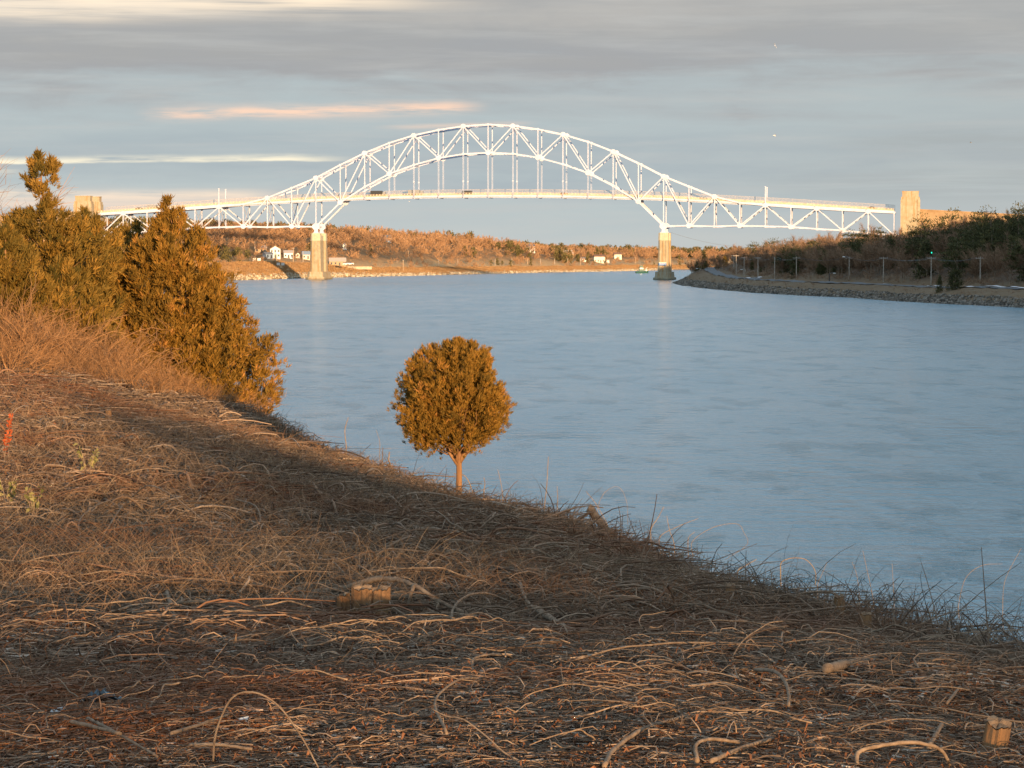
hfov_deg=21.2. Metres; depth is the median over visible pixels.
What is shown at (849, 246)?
evergreen tree
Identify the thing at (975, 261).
bare tree
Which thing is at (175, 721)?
cut vine
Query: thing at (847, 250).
bare tree
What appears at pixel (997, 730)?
tree stump
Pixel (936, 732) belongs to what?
fallen branch
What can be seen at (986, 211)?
evergreen tree
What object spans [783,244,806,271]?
evergreen tree
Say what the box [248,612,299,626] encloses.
fallen branch
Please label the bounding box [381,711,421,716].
cut vine
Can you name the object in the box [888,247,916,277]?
bare tree
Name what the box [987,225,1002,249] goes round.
evergreen tree
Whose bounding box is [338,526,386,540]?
cut vine
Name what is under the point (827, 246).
bare tree
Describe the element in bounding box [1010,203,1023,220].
evergreen tree
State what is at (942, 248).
bare tree
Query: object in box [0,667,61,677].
cut vine
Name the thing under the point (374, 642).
cut vine
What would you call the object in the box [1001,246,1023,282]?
evergreen tree
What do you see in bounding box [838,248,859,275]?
bare tree
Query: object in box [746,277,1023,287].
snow
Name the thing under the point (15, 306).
bare shrub
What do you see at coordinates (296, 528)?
cut vine
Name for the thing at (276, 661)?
cut vine
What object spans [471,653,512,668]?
cut vine
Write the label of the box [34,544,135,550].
cut vine
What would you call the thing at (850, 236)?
evergreen tree
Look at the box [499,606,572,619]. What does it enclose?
cut vine
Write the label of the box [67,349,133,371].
bare shrub
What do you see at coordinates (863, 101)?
sky
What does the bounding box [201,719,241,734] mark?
cut vine
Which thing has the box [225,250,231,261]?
evergreen tree
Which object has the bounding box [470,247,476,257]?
evergreen tree
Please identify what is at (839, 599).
tree stump
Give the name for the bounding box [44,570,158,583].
cut vine
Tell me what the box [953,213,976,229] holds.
bare tree
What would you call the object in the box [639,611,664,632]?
cut vine
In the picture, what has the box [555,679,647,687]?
cut vine
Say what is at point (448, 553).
cut vine
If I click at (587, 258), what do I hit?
spruce tree
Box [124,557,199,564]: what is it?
cut vine
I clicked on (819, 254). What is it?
bare tree
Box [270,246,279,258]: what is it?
house
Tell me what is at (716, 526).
bare twig
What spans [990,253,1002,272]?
bare tree
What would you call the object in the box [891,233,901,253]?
bare tree
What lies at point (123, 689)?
cut vine
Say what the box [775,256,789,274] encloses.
bare tree
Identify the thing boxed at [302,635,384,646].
cut vine
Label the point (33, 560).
cut vine
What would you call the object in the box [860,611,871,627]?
tree stump
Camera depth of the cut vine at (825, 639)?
12.77 m
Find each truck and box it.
[370,191,385,195]
[408,190,423,194]
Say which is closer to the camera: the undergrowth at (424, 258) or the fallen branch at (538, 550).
the fallen branch at (538, 550)
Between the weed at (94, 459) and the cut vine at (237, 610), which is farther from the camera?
the weed at (94, 459)
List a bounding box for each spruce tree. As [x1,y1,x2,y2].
[553,245,560,260]
[558,243,563,260]
[562,247,569,262]
[567,249,572,263]
[585,251,589,263]
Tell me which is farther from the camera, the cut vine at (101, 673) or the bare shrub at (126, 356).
the bare shrub at (126, 356)
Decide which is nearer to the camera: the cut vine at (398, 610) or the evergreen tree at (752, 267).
the cut vine at (398, 610)
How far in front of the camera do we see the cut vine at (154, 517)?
26.80 m
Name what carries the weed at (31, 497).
on the ground at (200, 484)
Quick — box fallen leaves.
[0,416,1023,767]
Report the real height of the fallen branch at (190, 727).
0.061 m
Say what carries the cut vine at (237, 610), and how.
on the ground at (200, 484)
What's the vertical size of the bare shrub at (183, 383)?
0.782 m
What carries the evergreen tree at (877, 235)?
on the hill
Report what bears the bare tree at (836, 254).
on the hill
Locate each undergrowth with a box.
[209,241,744,272]
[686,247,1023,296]
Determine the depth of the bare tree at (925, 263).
833.64 m
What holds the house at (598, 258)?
on the bank
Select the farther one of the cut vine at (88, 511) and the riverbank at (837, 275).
the riverbank at (837, 275)
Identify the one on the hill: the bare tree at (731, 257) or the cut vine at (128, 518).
the bare tree at (731, 257)
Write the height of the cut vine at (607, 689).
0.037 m
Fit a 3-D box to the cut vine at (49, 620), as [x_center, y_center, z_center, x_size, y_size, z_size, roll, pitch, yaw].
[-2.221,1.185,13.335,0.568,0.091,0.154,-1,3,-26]
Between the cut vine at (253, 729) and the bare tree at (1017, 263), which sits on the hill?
the bare tree at (1017, 263)
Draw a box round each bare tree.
[0,150,77,258]
[685,259,695,273]
[689,262,698,271]
[696,255,705,269]
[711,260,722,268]
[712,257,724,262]
[724,244,743,254]
[728,246,741,263]
[730,245,748,265]
[735,248,755,259]
[738,256,751,271]
[752,252,765,272]
[756,256,765,273]
[757,247,775,270]
[759,241,775,265]
[767,249,779,261]
[772,240,789,249]
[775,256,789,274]
[777,246,795,270]
[782,236,804,245]
[788,243,810,251]
[792,257,805,270]
[794,247,818,270]
[804,244,822,272]
[804,251,821,274]
[816,230,844,246]
[816,233,846,254]
[817,254,828,273]
[819,248,837,272]
[829,248,852,274]
[830,239,855,250]
[831,246,849,273]
[832,256,842,268]
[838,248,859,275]
[839,250,863,273]
[840,248,855,275]
[840,259,848,275]
[852,247,874,275]
[854,256,865,274]
[858,222,883,238]
[858,239,889,274]
[862,237,878,249]
[866,239,890,272]
[866,241,892,275]
[867,253,879,275]
[871,236,887,248]
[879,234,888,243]
[881,257,895,275]
[883,246,904,272]
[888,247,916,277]
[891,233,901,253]
[896,238,909,257]
[897,260,912,278]
[901,244,919,267]
[905,219,936,241]
[917,253,936,270]
[927,230,952,262]
[927,253,950,275]
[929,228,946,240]
[930,233,947,258]
[933,214,966,234]
[940,227,959,263]
[951,245,971,274]
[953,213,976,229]
[959,250,977,281]
[967,247,991,280]
[967,260,985,276]
[969,241,1001,269]
[976,250,1002,278]
[982,250,1003,280]
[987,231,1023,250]
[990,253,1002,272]
[995,242,1014,271]
[999,249,1019,281]
[1008,251,1023,271]
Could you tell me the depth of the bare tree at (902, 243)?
903.69 m
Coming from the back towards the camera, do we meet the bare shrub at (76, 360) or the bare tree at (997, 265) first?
the bare tree at (997, 265)
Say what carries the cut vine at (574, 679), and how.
on the cut brush
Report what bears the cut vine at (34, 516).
on the cut brush
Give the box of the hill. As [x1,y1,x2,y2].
[678,248,1023,306]
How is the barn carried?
on the bank
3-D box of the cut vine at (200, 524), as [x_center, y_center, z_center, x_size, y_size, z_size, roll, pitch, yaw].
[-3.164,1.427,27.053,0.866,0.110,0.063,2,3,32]
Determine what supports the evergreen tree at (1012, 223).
on the hill
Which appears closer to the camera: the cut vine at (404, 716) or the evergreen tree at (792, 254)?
the cut vine at (404, 716)
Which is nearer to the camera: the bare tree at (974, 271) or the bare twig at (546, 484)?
the bare twig at (546, 484)
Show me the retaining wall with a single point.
(363, 267)
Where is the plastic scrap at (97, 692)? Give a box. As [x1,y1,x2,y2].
[82,688,121,701]
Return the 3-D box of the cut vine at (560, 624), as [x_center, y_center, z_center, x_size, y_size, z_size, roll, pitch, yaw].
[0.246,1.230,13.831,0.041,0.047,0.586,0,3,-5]
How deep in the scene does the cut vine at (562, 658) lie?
11.55 m
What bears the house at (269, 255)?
on the bank
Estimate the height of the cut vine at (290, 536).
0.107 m
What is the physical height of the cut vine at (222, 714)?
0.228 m
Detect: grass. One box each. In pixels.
[194,260,713,276]
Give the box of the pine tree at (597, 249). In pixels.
[592,247,601,255]
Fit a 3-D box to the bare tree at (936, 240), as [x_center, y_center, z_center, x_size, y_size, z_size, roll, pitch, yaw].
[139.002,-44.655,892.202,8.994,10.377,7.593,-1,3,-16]
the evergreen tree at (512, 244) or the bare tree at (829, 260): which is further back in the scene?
the evergreen tree at (512, 244)
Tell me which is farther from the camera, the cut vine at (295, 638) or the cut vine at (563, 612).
the cut vine at (563, 612)
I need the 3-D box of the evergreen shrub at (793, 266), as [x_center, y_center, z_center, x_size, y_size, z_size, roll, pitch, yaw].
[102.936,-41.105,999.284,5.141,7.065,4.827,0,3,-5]
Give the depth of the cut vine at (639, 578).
19.56 m
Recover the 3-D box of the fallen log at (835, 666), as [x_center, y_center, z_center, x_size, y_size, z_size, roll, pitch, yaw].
[1.500,1.233,12.155,0.054,0.131,1.010,1,3,19]
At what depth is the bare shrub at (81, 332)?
66.10 m
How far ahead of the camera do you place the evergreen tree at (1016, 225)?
823.69 m
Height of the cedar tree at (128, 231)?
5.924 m
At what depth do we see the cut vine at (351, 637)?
12.52 m
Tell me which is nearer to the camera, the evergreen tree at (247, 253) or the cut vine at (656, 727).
the cut vine at (656, 727)
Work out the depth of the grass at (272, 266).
1780.47 m
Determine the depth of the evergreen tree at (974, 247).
804.03 m
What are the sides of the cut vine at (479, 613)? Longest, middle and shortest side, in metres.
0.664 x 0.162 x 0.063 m
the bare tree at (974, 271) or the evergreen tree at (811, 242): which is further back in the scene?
the evergreen tree at (811, 242)
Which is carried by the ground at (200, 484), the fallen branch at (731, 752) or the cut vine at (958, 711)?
the fallen branch at (731, 752)
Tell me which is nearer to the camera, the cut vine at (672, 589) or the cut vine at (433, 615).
the cut vine at (433, 615)
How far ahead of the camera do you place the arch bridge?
1464.07 m
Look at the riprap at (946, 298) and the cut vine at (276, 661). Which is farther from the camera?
the riprap at (946, 298)
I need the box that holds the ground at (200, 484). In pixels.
[0,356,997,767]
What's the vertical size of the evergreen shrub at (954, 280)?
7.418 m
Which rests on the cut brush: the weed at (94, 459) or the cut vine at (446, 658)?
the cut vine at (446, 658)
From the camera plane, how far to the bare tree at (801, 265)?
1021.16 m
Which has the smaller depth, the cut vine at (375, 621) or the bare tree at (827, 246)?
the cut vine at (375, 621)
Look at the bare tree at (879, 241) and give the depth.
928.59 m
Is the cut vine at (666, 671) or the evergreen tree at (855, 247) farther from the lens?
the evergreen tree at (855, 247)
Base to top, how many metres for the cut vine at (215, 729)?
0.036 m
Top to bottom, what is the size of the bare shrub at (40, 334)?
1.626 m
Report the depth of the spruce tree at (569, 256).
2326.81 m
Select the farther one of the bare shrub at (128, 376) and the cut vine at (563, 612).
the bare shrub at (128, 376)
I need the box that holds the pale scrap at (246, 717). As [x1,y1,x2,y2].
[232,716,248,723]
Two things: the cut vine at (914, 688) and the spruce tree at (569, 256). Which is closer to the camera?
the cut vine at (914, 688)
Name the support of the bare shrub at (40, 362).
on the ground at (200, 484)
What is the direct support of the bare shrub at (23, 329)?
on the ground at (200, 484)
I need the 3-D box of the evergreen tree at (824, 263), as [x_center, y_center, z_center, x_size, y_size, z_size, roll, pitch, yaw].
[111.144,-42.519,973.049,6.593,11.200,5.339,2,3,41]
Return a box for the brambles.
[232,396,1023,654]
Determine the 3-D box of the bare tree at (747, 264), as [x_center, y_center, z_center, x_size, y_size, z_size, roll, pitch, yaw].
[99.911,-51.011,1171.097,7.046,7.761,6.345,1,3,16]
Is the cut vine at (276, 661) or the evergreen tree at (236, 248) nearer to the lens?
the cut vine at (276, 661)
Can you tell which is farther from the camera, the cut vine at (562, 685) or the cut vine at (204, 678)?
the cut vine at (204, 678)
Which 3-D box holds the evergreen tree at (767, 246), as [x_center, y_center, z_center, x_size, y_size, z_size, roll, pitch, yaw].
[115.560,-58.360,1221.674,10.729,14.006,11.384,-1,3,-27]
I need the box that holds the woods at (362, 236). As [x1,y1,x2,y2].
[0,215,756,263]
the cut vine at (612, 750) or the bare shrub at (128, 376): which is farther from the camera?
the bare shrub at (128, 376)
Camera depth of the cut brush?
14.01 m
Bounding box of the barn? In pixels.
[329,258,345,266]
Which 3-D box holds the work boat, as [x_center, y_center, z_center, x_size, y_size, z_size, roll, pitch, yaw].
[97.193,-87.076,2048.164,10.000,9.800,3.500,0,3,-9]
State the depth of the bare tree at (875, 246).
919.79 m
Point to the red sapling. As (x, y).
(7, 431)
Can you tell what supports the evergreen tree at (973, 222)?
on the hill
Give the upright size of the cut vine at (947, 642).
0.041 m
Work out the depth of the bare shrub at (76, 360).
59.99 m
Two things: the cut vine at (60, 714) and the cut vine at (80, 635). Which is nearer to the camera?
the cut vine at (60, 714)
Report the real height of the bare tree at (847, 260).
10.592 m
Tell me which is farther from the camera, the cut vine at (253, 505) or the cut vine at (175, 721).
the cut vine at (253, 505)
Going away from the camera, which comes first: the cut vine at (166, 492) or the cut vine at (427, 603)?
the cut vine at (427, 603)
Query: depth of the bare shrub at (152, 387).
58.03 m
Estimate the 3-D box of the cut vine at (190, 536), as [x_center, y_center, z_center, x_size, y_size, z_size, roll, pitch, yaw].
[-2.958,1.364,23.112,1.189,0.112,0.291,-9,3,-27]
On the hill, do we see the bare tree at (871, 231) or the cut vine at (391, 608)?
the bare tree at (871, 231)
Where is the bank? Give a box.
[83,235,747,297]
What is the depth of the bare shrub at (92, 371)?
57.97 m
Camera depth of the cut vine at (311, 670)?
10.62 m
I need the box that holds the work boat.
[635,266,648,272]
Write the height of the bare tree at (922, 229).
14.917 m
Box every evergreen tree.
[219,243,230,252]
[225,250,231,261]
[234,246,243,260]
[243,249,250,260]
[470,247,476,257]
[503,241,511,248]
[508,239,514,248]
[698,248,709,269]
[748,243,758,256]
[749,258,754,270]
[759,239,775,266]
[770,248,790,273]
[775,249,792,271]
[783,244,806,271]
[785,247,805,271]
[802,240,822,256]
[815,258,826,274]
[820,249,830,273]
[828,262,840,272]
[837,228,861,244]
[841,230,859,242]
[841,242,859,253]
[844,241,861,267]
[847,228,876,252]
[855,230,878,248]
[870,227,892,241]
[877,234,900,271]
[895,212,940,262]
[899,237,926,266]
[910,235,937,278]
[928,207,976,263]
[935,273,943,293]
[937,240,977,282]
[944,234,973,270]
[948,228,974,263]
[953,225,983,271]
[963,211,989,228]
[968,239,981,268]
[970,205,1009,231]
[970,216,1008,238]
[972,233,1012,273]
[975,230,992,270]
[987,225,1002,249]
[991,213,1023,244]
[993,201,1023,248]
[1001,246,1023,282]
[1005,227,1023,277]
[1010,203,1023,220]
[1010,216,1023,239]
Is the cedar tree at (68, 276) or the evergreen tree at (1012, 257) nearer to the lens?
the cedar tree at (68, 276)
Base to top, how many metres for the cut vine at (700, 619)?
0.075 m
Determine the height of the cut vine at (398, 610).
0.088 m
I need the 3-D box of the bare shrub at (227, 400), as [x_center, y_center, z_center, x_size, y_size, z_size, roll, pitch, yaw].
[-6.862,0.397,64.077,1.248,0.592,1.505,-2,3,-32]
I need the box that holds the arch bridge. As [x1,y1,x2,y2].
[0,123,1017,279]
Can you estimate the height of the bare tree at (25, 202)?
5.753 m
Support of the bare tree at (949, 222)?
on the hill
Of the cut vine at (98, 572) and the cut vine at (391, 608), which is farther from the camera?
the cut vine at (98, 572)
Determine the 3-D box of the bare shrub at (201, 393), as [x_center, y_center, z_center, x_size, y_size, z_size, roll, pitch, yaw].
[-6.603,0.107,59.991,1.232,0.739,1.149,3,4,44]
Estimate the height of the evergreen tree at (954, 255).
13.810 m
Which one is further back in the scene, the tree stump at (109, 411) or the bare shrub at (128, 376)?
the bare shrub at (128, 376)
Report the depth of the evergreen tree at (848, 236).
1035.35 m
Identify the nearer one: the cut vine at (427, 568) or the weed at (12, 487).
the cut vine at (427, 568)
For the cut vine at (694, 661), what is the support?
on the ground at (200, 484)
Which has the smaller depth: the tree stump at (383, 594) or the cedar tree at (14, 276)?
the tree stump at (383, 594)
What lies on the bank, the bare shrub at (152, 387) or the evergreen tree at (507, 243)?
the evergreen tree at (507, 243)
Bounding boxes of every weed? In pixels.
[0,472,17,504]
[24,479,44,520]
[73,443,99,472]
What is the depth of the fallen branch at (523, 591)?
18.13 m
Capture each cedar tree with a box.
[0,148,124,323]
[0,223,74,333]
[11,252,126,352]
[43,204,154,363]
[103,217,190,359]
[104,193,291,415]
[386,336,518,491]
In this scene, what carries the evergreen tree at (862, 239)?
on the hill
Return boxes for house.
[254,245,266,252]
[262,252,272,258]
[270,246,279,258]
[283,250,292,258]
[302,251,309,259]
[593,253,604,262]
[613,252,621,259]
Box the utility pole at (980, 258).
[976,257,982,284]
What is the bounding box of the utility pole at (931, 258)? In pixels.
[927,252,935,284]
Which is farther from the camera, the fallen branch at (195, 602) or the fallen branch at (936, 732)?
the fallen branch at (195, 602)
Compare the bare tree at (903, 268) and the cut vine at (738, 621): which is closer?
the cut vine at (738, 621)
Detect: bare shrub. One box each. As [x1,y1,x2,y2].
[0,272,87,336]
[0,296,174,359]
[0,299,100,359]
[0,300,76,358]
[0,305,59,352]
[0,317,44,351]
[0,324,64,376]
[0,335,73,374]
[6,294,95,358]
[14,321,102,365]
[46,348,114,371]
[47,318,141,376]
[49,304,184,377]
[55,325,184,379]
[61,360,116,378]
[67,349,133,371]
[72,335,192,382]
[75,350,181,388]
[113,364,188,394]
[136,351,208,387]
[149,368,209,394]
[164,371,226,396]
[186,373,242,400]
[213,390,245,402]
[215,382,285,412]
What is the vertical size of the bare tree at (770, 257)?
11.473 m
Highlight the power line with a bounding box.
[732,257,975,260]
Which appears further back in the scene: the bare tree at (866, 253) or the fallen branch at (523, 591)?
the bare tree at (866, 253)
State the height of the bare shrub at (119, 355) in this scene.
1.380 m
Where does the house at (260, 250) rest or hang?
on the bank
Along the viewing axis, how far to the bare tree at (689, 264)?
1332.96 m
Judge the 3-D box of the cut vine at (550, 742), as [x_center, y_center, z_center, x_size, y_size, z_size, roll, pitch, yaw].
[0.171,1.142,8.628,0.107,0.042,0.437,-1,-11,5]
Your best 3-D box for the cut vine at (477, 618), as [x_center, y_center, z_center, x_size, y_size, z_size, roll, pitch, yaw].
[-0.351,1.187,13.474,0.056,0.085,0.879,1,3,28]
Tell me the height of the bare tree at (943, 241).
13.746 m
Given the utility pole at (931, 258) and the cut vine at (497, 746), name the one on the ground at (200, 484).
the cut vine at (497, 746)
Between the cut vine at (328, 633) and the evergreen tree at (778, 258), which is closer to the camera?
the cut vine at (328, 633)
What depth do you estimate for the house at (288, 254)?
1691.80 m
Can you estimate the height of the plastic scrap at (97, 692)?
0.051 m
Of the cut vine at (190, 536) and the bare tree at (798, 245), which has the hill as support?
the bare tree at (798, 245)
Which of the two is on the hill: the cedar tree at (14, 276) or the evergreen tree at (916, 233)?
the evergreen tree at (916, 233)
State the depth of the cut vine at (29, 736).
8.96 m
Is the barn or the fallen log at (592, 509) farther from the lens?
the barn
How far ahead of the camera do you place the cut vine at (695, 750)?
8.78 m
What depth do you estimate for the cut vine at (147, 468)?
32.17 m
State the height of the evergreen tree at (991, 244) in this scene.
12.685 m
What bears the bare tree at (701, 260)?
on the hill
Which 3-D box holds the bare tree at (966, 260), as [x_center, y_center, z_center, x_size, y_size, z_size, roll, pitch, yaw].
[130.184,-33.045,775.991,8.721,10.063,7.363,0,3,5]
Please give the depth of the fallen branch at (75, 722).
9.07 m
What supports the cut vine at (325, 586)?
on the cut brush
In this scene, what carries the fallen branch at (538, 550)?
on the cut brush
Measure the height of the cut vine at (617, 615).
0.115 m
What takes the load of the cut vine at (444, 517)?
on the ground at (200, 484)
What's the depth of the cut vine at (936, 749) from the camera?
9.33 m
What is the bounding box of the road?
[704,267,1023,288]
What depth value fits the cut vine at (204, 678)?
10.74 m
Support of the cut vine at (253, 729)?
on the cut brush
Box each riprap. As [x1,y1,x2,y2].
[228,268,657,279]
[672,277,1023,307]
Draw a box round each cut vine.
[0,559,70,567]
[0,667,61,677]
[0,729,69,744]
[1,551,84,570]
[2,619,114,634]
[16,515,52,521]
[20,587,75,594]
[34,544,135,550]
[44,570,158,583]
[44,676,84,701]
[45,714,88,727]
[55,631,106,642]
[60,674,98,686]
[78,499,112,543]
[82,668,137,690]
[86,597,178,611]
[86,716,157,757]
[89,681,144,702]
[94,616,139,627]
[95,516,156,535]
[100,506,122,542]
[103,468,191,479]
[103,685,153,702]
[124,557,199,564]
[128,535,230,550]
[131,485,202,519]
[138,721,222,734]
[140,517,175,532]
[147,690,197,699]
[150,682,181,705]
[159,675,259,681]
[162,524,224,528]
[173,724,248,741]
[185,438,226,442]
[188,729,307,747]
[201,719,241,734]
[210,610,279,620]
[212,691,318,767]
[236,499,260,527]
[240,536,332,544]
[244,600,337,615]
[252,658,303,672]
[271,621,376,640]
[272,664,347,679]
[274,528,321,534]
[284,582,340,585]
[287,624,309,652]
[290,594,334,599]
[292,583,368,604]
[292,630,386,638]
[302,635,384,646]
[320,619,429,636]
[321,628,340,640]
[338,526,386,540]
[338,614,456,629]
[339,636,375,650]
[345,640,399,650]
[348,566,404,577]
[354,616,410,633]
[355,591,433,611]
[356,548,455,563]
[360,607,424,615]
[364,567,489,585]
[365,660,422,666]
[374,620,480,630]
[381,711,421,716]
[389,601,410,616]
[392,552,473,562]
[392,616,479,634]
[402,613,458,622]
[404,656,488,664]
[407,515,450,526]
[411,601,438,613]
[412,670,481,685]
[419,509,464,529]
[424,618,503,631]
[425,539,490,550]
[430,708,524,763]
[434,677,481,734]
[451,592,509,618]
[459,612,503,632]
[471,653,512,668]
[481,617,506,635]
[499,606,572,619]
[519,684,616,701]
[529,729,596,745]
[540,544,568,556]
[541,562,608,585]
[547,592,607,598]
[549,739,582,752]
[552,619,567,634]
[553,654,570,664]
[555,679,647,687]
[556,677,593,694]
[563,642,712,664]
[573,702,674,716]
[577,661,629,673]
[577,685,642,697]
[593,577,676,584]
[602,713,695,767]
[610,613,652,624]
[629,665,701,680]
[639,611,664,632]
[640,579,701,601]
[643,710,677,742]
[671,603,754,621]
[680,619,784,630]
[683,706,811,723]
[688,681,770,697]
[689,616,710,627]
[690,642,703,663]
[693,737,739,762]
[731,621,782,661]
[773,728,803,742]
[776,627,877,634]
[782,672,841,683]
[783,639,873,657]
[791,663,821,671]
[823,723,888,728]
[844,686,969,696]
[851,718,954,733]
[855,740,951,766]
[868,624,940,642]
[891,705,1023,722]
[911,641,986,647]
[914,745,965,761]
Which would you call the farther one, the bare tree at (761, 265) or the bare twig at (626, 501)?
the bare tree at (761, 265)
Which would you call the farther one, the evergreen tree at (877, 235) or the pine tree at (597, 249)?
the pine tree at (597, 249)
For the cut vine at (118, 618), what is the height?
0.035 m
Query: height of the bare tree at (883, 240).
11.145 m
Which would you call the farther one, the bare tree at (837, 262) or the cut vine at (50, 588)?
the bare tree at (837, 262)
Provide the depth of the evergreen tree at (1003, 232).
822.14 m
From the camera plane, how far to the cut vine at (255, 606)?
15.32 m
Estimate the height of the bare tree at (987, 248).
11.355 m
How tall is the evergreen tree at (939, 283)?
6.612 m
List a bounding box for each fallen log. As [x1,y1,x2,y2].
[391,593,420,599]
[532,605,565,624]
[586,504,608,527]
[822,653,877,672]
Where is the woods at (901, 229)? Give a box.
[802,211,1022,242]
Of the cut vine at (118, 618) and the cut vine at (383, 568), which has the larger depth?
the cut vine at (383, 568)
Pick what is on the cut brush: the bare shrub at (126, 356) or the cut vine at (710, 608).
the cut vine at (710, 608)
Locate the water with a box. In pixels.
[171,270,1023,651]
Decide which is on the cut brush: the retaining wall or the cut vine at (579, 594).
the cut vine at (579, 594)
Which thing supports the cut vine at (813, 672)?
on the cut brush
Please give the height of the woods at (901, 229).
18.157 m
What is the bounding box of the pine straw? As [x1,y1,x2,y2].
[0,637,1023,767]
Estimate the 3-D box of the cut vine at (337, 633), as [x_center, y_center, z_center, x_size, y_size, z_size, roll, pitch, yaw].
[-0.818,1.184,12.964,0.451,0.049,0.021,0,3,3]
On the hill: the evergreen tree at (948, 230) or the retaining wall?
the evergreen tree at (948, 230)
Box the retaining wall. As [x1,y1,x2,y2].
[347,266,371,268]
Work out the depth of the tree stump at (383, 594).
16.51 m
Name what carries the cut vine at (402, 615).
on the cut brush
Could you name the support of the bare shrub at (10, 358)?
on the ground at (200, 484)
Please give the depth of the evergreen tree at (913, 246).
868.77 m
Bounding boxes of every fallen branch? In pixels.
[63,719,121,734]
[149,600,237,609]
[165,590,176,618]
[170,713,229,734]
[189,743,252,750]
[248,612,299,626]
[477,548,591,563]
[519,582,535,611]
[709,737,774,762]
[753,668,790,706]
[926,720,945,749]
[946,685,960,703]
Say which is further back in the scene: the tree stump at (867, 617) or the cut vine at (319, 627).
the tree stump at (867, 617)
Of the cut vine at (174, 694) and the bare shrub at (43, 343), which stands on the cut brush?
the cut vine at (174, 694)
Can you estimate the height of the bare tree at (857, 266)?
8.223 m
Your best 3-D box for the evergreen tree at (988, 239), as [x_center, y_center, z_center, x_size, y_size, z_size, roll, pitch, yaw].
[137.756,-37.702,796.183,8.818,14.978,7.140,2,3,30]
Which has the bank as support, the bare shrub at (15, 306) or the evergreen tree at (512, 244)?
the evergreen tree at (512, 244)
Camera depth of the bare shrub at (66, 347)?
62.07 m
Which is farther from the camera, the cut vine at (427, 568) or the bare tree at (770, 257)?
the bare tree at (770, 257)
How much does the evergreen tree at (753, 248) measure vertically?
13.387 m
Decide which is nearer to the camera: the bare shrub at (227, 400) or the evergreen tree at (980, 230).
the bare shrub at (227, 400)
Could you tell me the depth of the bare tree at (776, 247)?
1215.56 m
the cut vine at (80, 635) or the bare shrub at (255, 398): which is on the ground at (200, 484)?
the bare shrub at (255, 398)
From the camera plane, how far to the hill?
846.75 m
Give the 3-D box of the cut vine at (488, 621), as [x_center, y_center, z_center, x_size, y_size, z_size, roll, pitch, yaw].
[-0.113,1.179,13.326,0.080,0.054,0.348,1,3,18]
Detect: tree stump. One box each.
[105,409,111,419]
[337,583,390,615]
[726,582,735,598]
[834,594,844,617]
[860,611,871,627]
[981,715,1011,749]
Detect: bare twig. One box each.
[544,457,548,507]
[597,486,627,521]
[691,523,747,559]
[780,557,815,585]
[958,564,986,613]
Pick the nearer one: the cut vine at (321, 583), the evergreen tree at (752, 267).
the cut vine at (321, 583)
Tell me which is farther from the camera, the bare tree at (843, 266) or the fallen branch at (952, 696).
the bare tree at (843, 266)
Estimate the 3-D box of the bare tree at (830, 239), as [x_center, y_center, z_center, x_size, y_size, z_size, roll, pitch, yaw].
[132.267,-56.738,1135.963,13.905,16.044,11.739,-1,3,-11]
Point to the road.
(713, 270)
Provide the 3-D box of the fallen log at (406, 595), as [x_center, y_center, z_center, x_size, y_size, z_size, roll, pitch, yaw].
[-0.748,1.358,17.433,0.054,0.055,0.459,2,3,40]
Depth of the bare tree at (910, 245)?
869.03 m
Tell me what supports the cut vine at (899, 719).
on the cut brush
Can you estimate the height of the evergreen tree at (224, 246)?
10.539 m
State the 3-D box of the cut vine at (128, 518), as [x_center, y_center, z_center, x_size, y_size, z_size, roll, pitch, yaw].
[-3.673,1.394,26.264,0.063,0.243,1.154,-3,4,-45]
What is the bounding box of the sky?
[0,0,1023,249]
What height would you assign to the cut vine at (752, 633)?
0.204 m
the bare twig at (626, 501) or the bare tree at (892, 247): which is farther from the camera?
the bare tree at (892, 247)
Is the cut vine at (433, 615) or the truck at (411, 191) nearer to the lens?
the cut vine at (433, 615)
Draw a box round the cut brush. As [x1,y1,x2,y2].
[0,353,1023,767]
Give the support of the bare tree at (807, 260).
on the hill
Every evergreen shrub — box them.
[788,263,799,278]
[945,269,966,290]
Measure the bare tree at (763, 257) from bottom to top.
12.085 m
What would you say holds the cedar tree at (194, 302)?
on the ground at (200, 484)
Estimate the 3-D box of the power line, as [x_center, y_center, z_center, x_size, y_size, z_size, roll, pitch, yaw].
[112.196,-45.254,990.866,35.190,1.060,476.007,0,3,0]
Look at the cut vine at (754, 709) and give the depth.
9.90 m
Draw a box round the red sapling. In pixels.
[3,413,12,459]
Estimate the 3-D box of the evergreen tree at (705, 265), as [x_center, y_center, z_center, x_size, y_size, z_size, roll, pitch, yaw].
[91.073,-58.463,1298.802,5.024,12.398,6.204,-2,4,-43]

